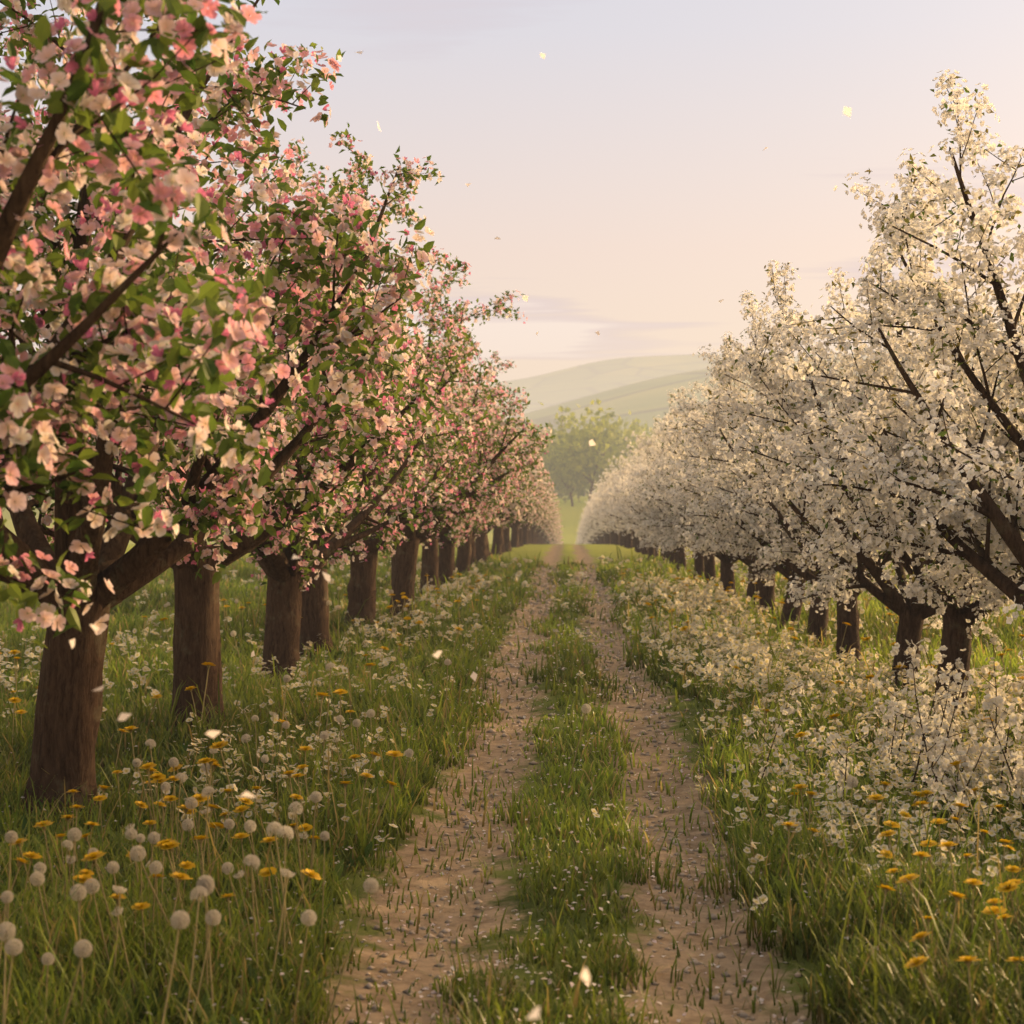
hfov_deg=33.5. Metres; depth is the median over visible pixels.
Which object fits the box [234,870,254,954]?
dandelion puff
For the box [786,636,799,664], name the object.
dandelion
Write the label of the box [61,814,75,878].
dandelion
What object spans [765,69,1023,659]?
cherry tree
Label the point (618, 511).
blossoming tree
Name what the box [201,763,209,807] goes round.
dandelion puff
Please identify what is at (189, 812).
dandelion
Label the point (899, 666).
dandelion
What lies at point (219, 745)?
dandelion
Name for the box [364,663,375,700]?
dandelion
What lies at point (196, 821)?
dandelion
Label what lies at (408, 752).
dandelion puff
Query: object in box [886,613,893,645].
dandelion
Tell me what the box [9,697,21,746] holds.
dandelion
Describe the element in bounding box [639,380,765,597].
cherry tree
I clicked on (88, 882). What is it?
dandelion puff
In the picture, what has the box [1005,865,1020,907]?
dandelion
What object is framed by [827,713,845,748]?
dandelion
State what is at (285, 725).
dandelion puff
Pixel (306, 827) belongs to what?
dandelion
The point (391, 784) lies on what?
dandelion
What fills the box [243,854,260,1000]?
dandelion puff
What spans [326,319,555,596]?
apple tree
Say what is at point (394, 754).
dandelion
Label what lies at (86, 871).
dandelion
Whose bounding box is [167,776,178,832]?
dandelion
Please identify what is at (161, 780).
dandelion
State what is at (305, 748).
dandelion
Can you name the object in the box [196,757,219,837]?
dandelion
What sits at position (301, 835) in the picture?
dandelion puff
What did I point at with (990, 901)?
dandelion
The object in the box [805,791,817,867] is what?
dandelion
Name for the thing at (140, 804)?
dandelion
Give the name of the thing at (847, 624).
dandelion
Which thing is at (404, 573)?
apple tree
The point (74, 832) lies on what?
dandelion puff
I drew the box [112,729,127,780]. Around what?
dandelion
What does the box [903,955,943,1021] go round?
dandelion
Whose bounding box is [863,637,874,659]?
dandelion
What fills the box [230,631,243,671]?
dandelion puff
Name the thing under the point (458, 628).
dandelion
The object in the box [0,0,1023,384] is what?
sky
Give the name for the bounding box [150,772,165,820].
dandelion
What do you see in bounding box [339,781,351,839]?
dandelion
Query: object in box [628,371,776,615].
cherry tree
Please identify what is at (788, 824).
dandelion
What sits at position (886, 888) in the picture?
dandelion
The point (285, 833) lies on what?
dandelion puff
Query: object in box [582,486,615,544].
blossoming tree
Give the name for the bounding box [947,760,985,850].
dandelion
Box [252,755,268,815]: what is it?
dandelion puff
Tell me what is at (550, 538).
apple row
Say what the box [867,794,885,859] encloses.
dandelion
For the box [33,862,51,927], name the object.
dandelion puff
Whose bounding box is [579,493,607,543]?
blossoming tree
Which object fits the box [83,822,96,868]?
dandelion
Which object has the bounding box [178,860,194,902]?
dandelion
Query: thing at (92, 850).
dandelion puff
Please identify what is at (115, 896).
dandelion
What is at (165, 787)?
dandelion puff
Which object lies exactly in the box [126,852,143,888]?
dandelion
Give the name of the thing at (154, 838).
dandelion puff
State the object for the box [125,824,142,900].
dandelion puff
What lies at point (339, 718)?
dandelion puff
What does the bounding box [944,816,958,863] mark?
dandelion
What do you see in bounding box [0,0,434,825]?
apple tree
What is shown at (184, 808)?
dandelion
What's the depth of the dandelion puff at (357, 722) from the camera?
8.97 m
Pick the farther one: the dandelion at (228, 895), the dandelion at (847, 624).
the dandelion at (847, 624)
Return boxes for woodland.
[19,398,950,505]
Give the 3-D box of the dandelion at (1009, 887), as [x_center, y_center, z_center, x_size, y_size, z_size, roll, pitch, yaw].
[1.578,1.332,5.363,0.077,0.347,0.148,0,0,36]
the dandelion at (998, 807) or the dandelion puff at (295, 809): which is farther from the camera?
the dandelion at (998, 807)
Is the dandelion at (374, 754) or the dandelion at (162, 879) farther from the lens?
the dandelion at (374, 754)
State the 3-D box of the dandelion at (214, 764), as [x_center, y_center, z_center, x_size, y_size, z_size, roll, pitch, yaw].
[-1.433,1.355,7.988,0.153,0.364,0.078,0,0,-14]
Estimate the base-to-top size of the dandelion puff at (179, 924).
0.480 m
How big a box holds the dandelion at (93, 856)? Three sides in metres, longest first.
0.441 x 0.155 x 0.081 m
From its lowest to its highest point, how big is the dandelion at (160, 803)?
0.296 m
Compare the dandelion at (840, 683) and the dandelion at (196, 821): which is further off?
the dandelion at (840, 683)
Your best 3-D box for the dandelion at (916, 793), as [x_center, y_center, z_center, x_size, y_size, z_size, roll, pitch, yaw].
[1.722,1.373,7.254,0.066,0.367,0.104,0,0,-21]
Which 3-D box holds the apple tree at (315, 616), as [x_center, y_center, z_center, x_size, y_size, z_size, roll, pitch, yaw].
[-2.003,-1.150,17.558,3.731,5.600,3.855,-2,-1,18]
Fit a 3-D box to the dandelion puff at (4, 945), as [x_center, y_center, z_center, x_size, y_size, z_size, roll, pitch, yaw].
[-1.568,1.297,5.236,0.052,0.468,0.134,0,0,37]
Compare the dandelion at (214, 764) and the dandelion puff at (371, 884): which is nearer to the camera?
the dandelion puff at (371, 884)
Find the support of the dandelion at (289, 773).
on the ground at (634, 386)
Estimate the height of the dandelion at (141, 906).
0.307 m
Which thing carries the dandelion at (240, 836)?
on the ground at (634, 386)
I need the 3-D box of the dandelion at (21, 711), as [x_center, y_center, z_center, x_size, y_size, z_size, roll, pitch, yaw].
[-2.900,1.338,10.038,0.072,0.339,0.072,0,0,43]
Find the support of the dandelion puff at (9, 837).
on the ground at (634, 386)
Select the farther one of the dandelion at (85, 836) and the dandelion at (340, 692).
the dandelion at (340, 692)
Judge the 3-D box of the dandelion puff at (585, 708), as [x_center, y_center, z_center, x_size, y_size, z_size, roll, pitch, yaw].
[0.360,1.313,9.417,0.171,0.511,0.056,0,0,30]
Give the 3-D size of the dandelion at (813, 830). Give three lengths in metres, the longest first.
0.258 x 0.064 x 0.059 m
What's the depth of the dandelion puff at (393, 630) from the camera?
14.44 m
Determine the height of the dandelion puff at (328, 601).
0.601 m
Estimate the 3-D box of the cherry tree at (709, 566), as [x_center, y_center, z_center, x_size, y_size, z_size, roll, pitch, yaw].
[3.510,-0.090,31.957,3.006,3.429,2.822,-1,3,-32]
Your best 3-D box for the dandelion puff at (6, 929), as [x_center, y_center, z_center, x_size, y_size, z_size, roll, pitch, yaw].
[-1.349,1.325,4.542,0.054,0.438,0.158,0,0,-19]
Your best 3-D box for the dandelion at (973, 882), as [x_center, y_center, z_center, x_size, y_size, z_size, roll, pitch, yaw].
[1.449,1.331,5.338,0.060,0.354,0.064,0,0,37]
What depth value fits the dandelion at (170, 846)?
5.62 m
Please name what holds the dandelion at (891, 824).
on the ground at (634, 386)
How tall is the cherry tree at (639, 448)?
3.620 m
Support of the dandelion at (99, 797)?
on the ground at (634, 386)
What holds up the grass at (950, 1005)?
on the ground at (634, 386)
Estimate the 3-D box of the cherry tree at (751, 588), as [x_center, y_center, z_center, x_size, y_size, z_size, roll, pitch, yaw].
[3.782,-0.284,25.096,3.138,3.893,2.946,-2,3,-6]
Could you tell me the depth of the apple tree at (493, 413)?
35.81 m
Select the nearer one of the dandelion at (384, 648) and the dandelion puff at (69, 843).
the dandelion puff at (69, 843)
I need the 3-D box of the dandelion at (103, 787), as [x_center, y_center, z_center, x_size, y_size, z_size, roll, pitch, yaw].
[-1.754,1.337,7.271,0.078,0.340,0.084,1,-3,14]
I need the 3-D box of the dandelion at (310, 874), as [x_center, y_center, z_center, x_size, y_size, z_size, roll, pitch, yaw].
[-0.695,1.330,5.472,0.078,0.355,0.177,0,0,68]
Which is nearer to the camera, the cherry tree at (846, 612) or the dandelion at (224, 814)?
the dandelion at (224, 814)
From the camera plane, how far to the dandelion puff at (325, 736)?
8.55 m
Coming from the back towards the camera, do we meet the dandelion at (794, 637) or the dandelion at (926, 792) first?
the dandelion at (794, 637)
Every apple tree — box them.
[0,0,319,648]
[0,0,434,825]
[0,1,458,737]
[191,122,471,688]
[193,136,498,656]
[210,253,496,627]
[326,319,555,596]
[337,253,553,617]
[397,322,547,593]
[408,363,528,584]
[448,364,532,576]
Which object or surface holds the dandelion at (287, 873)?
on the ground at (634, 386)
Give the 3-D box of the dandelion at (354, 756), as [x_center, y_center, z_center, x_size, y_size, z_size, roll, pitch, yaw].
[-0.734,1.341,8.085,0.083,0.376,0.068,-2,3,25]
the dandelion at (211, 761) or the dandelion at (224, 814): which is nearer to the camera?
the dandelion at (224, 814)
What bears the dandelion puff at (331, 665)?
on the ground at (634, 386)
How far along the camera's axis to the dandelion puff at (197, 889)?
4.74 m
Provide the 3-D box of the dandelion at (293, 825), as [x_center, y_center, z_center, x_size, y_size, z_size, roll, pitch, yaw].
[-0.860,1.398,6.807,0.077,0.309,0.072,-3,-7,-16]
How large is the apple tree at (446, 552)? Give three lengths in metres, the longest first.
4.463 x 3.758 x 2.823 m
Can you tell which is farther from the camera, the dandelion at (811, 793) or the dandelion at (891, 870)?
the dandelion at (811, 793)
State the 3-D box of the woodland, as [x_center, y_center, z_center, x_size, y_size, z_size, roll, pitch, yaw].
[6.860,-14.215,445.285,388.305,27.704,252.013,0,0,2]
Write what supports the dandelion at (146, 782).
on the ground at (634, 386)
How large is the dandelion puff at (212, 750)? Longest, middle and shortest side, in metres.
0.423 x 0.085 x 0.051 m
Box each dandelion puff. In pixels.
[0,891,13,957]
[0,917,9,969]
[0,921,15,1023]
[3,938,22,1023]
[5,830,17,941]
[30,871,62,985]
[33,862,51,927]
[41,952,54,1023]
[61,840,73,920]
[62,939,92,1023]
[64,855,74,914]
[67,828,81,889]
[69,883,86,986]
[84,878,114,984]
[88,848,97,909]
[106,861,124,953]
[109,885,127,1002]
[111,906,134,993]
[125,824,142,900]
[125,828,139,896]
[130,845,184,958]
[132,758,160,853]
[136,834,144,921]
[145,739,160,823]
[146,831,159,899]
[149,860,162,934]
[161,782,170,837]
[161,910,189,1023]
[168,757,178,825]
[175,772,186,864]
[181,819,205,873]
[184,886,207,1023]
[185,797,201,871]
[192,910,221,1020]
[196,878,214,998]
[197,875,214,1014]
[200,808,211,876]
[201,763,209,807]
[201,786,214,875]
[209,749,216,819]
[209,818,234,873]
[222,862,247,938]
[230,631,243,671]
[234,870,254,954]
[241,734,261,811]
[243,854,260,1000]
[244,820,263,905]
[247,861,263,951]
[251,715,259,780]
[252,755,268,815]
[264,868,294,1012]
[266,821,294,964]
[269,711,276,758]
[278,675,290,761]
[278,825,293,954]
[282,721,289,770]
[289,802,305,908]
[292,910,316,1023]
[299,832,307,889]
[308,791,321,908]
[320,731,328,781]
[320,831,329,930]
[325,662,334,741]
[326,600,331,641]
[328,878,378,1019]
[333,737,346,795]
[335,605,340,645]
[336,715,347,745]
[352,719,364,782]
[366,709,374,770]
[392,628,408,680]
[397,749,413,804]
[444,659,450,726]
[554,628,557,673]
[567,704,590,788]
[752,697,769,776]
[799,655,815,701]
[847,776,857,854]
[1017,768,1023,847]
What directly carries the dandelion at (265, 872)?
on the ground at (634, 386)
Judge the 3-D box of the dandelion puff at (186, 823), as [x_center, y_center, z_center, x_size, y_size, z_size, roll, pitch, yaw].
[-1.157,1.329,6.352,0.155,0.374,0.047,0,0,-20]
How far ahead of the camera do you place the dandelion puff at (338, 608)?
16.85 m
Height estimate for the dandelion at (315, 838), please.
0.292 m
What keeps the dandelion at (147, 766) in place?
on the ground at (634, 386)
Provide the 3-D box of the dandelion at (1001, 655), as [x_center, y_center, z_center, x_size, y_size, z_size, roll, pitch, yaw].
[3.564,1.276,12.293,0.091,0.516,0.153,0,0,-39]
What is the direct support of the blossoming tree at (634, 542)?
on the ground at (634, 386)
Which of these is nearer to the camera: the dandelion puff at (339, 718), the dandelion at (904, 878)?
the dandelion at (904, 878)
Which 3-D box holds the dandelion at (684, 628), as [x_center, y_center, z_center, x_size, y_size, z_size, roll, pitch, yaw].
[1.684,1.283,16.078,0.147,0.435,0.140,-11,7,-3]
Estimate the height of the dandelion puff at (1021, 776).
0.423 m
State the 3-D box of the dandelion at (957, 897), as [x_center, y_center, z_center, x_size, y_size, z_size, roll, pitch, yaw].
[1.267,1.321,4.952,0.078,0.429,0.151,9,4,15]
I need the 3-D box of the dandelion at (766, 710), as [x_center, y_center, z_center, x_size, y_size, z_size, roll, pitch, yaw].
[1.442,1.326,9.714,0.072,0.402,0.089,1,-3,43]
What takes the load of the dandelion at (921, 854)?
on the ground at (634, 386)
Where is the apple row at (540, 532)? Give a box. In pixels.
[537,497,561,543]
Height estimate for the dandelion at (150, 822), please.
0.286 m
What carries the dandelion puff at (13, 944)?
on the ground at (634, 386)
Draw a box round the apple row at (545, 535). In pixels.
[541,516,562,543]
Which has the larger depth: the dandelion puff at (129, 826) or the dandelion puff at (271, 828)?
the dandelion puff at (129, 826)
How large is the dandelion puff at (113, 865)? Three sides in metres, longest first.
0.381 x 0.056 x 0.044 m
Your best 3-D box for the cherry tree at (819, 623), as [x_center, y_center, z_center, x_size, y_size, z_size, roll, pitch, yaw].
[3.441,-0.012,18.269,2.839,3.299,2.654,0,0,37]
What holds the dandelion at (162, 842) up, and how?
on the ground at (634, 386)
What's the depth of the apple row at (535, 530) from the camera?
114.93 m
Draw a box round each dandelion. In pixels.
[1,858,28,916]
[8,838,39,918]
[9,649,20,696]
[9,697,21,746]
[12,657,22,709]
[14,709,26,752]
[17,851,41,931]
[33,820,56,902]
[54,833,65,868]
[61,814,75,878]
[69,789,79,836]
[71,804,81,865]
[73,874,92,940]
[79,869,93,902]
[81,832,107,889]
[81,850,123,966]
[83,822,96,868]
[93,795,106,857]
[94,785,110,841]
[110,893,126,943]
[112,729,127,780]
[112,770,122,826]
[118,801,147,852]
[122,725,137,779]
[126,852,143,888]
[131,902,150,979]
[139,762,157,849]
[139,768,156,823]
[143,820,155,872]
[144,780,153,818]
[148,874,164,929]
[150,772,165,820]
[151,694,162,732]
[152,777,167,830]
[152,801,166,833]
[154,838,189,934]
[158,795,168,850]
[159,841,186,934]
[160,617,171,654]
[160,849,164,917]
[163,795,178,858]
[164,872,191,971]
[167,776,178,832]
[168,764,193,814]
[176,804,196,868]
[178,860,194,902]
[184,809,195,849]
[185,686,197,720]
[191,835,210,899]
[192,793,209,876]
[193,801,201,854]
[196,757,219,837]
[198,762,223,816]
[199,662,215,731]
[205,804,219,838]
[207,758,218,834]
[207,822,223,868]
[209,740,234,806]
[209,823,224,853]
[220,812,232,847]
[220,893,234,949]
[224,789,235,845]
[229,797,253,845]
[231,832,253,928]
[233,805,258,869]
[238,606,245,638]
[251,786,260,833]
[258,867,276,931]
[262,836,281,911]
[270,719,290,770]
[272,868,322,965]
[280,770,296,840]
[286,794,302,854]
[289,822,304,877]
[291,773,306,833]
[296,764,312,818]
[296,823,312,865]
[298,746,312,813]
[308,835,320,900]
[315,692,330,752]
[333,689,347,757]
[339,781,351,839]
[346,710,355,751]
[348,754,361,797]
[356,772,372,843]
[363,751,381,790]
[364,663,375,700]
[369,780,398,842]
[377,647,388,680]
[385,750,402,809]
[386,605,398,636]
[404,616,409,633]
[415,620,423,651]
[451,627,462,659]
[680,626,696,658]
[725,666,739,699]
[761,709,770,758]
[781,822,795,875]
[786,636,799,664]
[789,792,799,834]
[793,784,807,827]
[795,731,814,783]
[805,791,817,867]
[806,827,820,859]
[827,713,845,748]
[835,622,849,668]
[835,680,845,714]
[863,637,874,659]
[865,675,882,726]
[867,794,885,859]
[875,781,892,838]
[877,884,895,950]
[878,849,894,878]
[880,830,905,900]
[881,607,888,647]
[883,820,899,864]
[885,868,900,921]
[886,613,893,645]
[894,665,907,720]
[895,811,910,844]
[896,873,939,970]
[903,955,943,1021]
[905,791,925,860]
[909,931,953,1007]
[911,801,933,869]
[913,851,930,932]
[918,839,937,866]
[920,916,936,948]
[921,790,933,834]
[925,665,936,711]
[930,818,947,867]
[938,841,958,909]
[938,891,968,998]
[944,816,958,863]
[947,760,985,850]
[951,802,967,888]
[955,956,980,1023]
[961,853,972,894]
[963,878,983,932]
[967,787,998,844]
[972,829,990,887]
[981,906,1006,975]
[987,898,1001,958]
[989,845,1015,897]
[992,804,1004,846]
[996,880,1023,947]
[996,913,1021,989]
[997,653,1009,693]
[999,839,1012,904]
[1004,879,1023,944]
[1004,956,1023,1019]
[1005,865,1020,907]
[1018,676,1023,712]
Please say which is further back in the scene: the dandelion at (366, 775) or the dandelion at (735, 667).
the dandelion at (735, 667)
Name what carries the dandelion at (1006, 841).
on the ground at (634, 386)
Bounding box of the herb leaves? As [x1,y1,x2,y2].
[0,641,1023,1023]
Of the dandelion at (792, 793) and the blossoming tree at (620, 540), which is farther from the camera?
the blossoming tree at (620, 540)
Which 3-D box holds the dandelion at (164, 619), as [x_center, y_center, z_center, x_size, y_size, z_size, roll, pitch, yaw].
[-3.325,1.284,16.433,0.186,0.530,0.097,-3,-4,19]
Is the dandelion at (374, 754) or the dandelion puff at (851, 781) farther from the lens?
the dandelion at (374, 754)
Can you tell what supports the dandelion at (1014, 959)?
on the ground at (634, 386)
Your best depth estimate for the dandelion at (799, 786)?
7.20 m
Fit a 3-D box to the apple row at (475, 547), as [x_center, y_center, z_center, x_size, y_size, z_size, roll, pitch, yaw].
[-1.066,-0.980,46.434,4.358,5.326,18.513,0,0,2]
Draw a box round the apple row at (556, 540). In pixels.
[547,530,563,543]
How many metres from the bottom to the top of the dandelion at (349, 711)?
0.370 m
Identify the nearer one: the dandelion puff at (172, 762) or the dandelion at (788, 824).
the dandelion at (788, 824)
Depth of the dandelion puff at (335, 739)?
8.52 m
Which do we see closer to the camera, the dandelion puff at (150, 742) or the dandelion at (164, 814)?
the dandelion at (164, 814)
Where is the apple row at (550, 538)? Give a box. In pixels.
[544,512,562,543]
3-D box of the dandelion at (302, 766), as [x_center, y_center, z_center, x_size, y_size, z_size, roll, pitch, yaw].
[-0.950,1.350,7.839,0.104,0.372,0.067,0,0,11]
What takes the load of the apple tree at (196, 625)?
on the ground at (634, 386)
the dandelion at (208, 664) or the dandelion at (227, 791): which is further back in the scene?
the dandelion at (208, 664)
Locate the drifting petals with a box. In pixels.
[69,51,861,1018]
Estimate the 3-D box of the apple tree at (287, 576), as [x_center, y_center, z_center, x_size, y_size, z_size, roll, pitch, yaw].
[-1.973,-0.760,14.213,2.850,4.828,3.795,-1,-5,14]
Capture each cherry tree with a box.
[613,418,694,560]
[623,396,721,589]
[626,454,715,582]
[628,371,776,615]
[631,442,719,578]
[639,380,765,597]
[654,366,765,605]
[659,290,1009,668]
[662,347,890,630]
[669,363,910,646]
[701,210,1023,723]
[725,237,1023,690]
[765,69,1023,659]
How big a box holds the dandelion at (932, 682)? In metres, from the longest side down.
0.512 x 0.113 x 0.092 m
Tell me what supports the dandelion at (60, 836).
on the ground at (634, 386)
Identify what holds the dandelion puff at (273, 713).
on the ground at (634, 386)
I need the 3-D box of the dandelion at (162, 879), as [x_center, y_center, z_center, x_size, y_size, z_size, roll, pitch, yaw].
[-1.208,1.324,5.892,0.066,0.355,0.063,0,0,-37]
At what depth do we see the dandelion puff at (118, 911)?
5.01 m
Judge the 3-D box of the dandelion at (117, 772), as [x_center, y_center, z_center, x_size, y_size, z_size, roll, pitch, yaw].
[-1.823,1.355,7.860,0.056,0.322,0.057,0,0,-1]
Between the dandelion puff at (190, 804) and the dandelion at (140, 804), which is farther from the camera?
the dandelion at (140, 804)
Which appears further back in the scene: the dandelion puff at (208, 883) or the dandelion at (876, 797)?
the dandelion at (876, 797)
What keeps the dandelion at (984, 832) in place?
on the ground at (634, 386)
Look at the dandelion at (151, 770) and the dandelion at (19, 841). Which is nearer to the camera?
the dandelion at (19, 841)
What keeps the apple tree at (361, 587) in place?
on the ground at (634, 386)
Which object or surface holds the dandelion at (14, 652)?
on the ground at (634, 386)
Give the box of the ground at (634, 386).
[0,346,1022,1023]
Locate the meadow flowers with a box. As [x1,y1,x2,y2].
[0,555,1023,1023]
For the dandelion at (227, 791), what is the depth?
7.20 m
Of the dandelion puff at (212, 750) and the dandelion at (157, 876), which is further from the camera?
the dandelion puff at (212, 750)
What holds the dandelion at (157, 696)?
on the ground at (634, 386)
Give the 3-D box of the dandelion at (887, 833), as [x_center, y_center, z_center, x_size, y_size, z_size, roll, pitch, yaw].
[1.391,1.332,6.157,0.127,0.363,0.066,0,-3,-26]
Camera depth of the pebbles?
8.78 m
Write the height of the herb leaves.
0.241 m
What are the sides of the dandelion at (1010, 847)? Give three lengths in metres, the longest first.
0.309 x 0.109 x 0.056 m
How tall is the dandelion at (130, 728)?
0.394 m
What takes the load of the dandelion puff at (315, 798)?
on the ground at (634, 386)
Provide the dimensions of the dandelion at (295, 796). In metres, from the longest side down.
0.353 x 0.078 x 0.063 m
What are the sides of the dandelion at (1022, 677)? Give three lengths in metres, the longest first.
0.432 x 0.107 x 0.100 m
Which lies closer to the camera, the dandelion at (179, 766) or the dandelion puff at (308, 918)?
the dandelion puff at (308, 918)
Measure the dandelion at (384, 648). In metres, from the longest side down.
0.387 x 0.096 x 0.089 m
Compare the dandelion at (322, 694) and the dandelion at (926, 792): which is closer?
the dandelion at (926, 792)
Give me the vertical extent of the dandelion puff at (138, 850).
0.456 m
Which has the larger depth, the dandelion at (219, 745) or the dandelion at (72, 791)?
the dandelion at (219, 745)
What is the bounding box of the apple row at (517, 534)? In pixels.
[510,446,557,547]
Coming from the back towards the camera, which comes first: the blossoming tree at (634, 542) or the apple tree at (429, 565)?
the blossoming tree at (634, 542)
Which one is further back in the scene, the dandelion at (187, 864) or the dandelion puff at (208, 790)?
the dandelion puff at (208, 790)
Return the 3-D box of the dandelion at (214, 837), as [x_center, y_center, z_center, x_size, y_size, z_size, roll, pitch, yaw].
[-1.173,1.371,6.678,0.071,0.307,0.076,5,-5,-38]
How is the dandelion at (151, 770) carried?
on the ground at (634, 386)
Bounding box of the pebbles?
[334,566,807,1023]
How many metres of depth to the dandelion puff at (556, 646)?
14.95 m
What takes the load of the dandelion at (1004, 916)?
on the ground at (634, 386)
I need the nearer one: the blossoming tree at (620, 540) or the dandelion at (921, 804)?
the dandelion at (921, 804)
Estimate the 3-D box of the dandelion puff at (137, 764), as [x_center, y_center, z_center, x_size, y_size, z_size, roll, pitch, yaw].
[-1.533,1.280,7.180,0.088,0.496,0.040,-5,6,1]
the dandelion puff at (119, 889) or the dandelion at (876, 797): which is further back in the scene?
the dandelion at (876, 797)
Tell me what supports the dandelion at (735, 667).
on the ground at (634, 386)
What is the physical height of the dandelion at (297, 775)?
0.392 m
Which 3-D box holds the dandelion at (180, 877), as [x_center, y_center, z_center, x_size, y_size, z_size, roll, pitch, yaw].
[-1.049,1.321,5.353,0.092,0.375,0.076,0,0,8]
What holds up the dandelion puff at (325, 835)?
on the ground at (634, 386)
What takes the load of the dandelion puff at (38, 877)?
on the ground at (634, 386)
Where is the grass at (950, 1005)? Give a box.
[0,545,1023,1023]
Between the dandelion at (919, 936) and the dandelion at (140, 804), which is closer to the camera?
the dandelion at (919, 936)
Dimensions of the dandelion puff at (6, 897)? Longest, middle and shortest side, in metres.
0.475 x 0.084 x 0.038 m
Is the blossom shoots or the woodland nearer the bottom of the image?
the blossom shoots
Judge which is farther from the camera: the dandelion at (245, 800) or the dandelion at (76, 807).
the dandelion at (245, 800)
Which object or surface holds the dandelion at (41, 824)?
on the ground at (634, 386)
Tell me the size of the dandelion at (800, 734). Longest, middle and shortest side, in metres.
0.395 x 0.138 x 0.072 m
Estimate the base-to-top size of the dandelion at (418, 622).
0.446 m
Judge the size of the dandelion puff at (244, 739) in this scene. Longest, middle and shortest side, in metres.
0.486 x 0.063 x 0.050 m
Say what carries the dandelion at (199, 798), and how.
on the ground at (634, 386)
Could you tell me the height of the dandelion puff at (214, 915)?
0.388 m
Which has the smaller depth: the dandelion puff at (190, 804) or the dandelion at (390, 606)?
the dandelion puff at (190, 804)
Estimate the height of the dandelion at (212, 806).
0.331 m
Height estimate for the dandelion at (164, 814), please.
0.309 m
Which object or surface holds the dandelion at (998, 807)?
on the ground at (634, 386)
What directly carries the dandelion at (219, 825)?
on the ground at (634, 386)
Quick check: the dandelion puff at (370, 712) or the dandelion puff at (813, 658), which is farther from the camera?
the dandelion puff at (813, 658)
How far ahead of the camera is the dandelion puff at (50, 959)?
4.64 m
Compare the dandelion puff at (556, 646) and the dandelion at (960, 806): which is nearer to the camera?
the dandelion at (960, 806)
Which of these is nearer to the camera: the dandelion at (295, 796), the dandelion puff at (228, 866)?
the dandelion puff at (228, 866)
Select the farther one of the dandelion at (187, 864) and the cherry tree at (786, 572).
the cherry tree at (786, 572)
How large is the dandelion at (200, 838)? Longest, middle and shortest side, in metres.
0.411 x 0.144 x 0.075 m
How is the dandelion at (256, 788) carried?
on the ground at (634, 386)
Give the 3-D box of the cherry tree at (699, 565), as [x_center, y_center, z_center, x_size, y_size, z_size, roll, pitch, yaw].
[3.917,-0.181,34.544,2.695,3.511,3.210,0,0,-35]
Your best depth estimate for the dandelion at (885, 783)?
7.21 m
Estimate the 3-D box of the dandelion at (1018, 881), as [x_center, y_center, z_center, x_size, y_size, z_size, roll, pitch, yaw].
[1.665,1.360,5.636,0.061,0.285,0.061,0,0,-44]
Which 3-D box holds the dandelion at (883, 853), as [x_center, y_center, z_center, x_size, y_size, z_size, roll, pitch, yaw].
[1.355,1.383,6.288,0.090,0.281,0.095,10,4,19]
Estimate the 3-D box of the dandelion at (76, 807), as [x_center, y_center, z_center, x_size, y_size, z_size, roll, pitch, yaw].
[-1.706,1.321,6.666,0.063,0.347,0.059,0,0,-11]
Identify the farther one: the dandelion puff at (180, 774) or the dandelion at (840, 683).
the dandelion at (840, 683)
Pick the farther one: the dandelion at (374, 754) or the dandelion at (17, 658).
the dandelion at (17, 658)
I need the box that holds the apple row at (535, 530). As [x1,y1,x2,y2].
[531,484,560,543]
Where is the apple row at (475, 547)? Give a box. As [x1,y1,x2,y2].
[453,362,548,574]
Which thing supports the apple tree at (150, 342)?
on the ground at (634, 386)
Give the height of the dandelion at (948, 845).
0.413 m
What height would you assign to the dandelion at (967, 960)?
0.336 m
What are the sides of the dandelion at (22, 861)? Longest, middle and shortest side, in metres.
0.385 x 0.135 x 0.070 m
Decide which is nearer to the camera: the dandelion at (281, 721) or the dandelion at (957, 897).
the dandelion at (957, 897)
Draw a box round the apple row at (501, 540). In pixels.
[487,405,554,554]
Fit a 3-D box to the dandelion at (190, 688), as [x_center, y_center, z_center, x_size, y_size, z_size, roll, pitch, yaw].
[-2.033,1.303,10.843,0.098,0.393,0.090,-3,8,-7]
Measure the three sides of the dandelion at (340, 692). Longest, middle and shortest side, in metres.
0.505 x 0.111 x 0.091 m
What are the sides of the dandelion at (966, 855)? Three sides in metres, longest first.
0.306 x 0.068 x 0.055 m
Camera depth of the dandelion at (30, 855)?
5.67 m
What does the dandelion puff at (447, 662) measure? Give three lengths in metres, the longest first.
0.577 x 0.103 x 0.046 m
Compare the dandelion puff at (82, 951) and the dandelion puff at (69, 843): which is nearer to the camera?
the dandelion puff at (82, 951)
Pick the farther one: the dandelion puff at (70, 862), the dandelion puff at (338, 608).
the dandelion puff at (338, 608)
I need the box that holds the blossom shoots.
[745,619,1023,848]

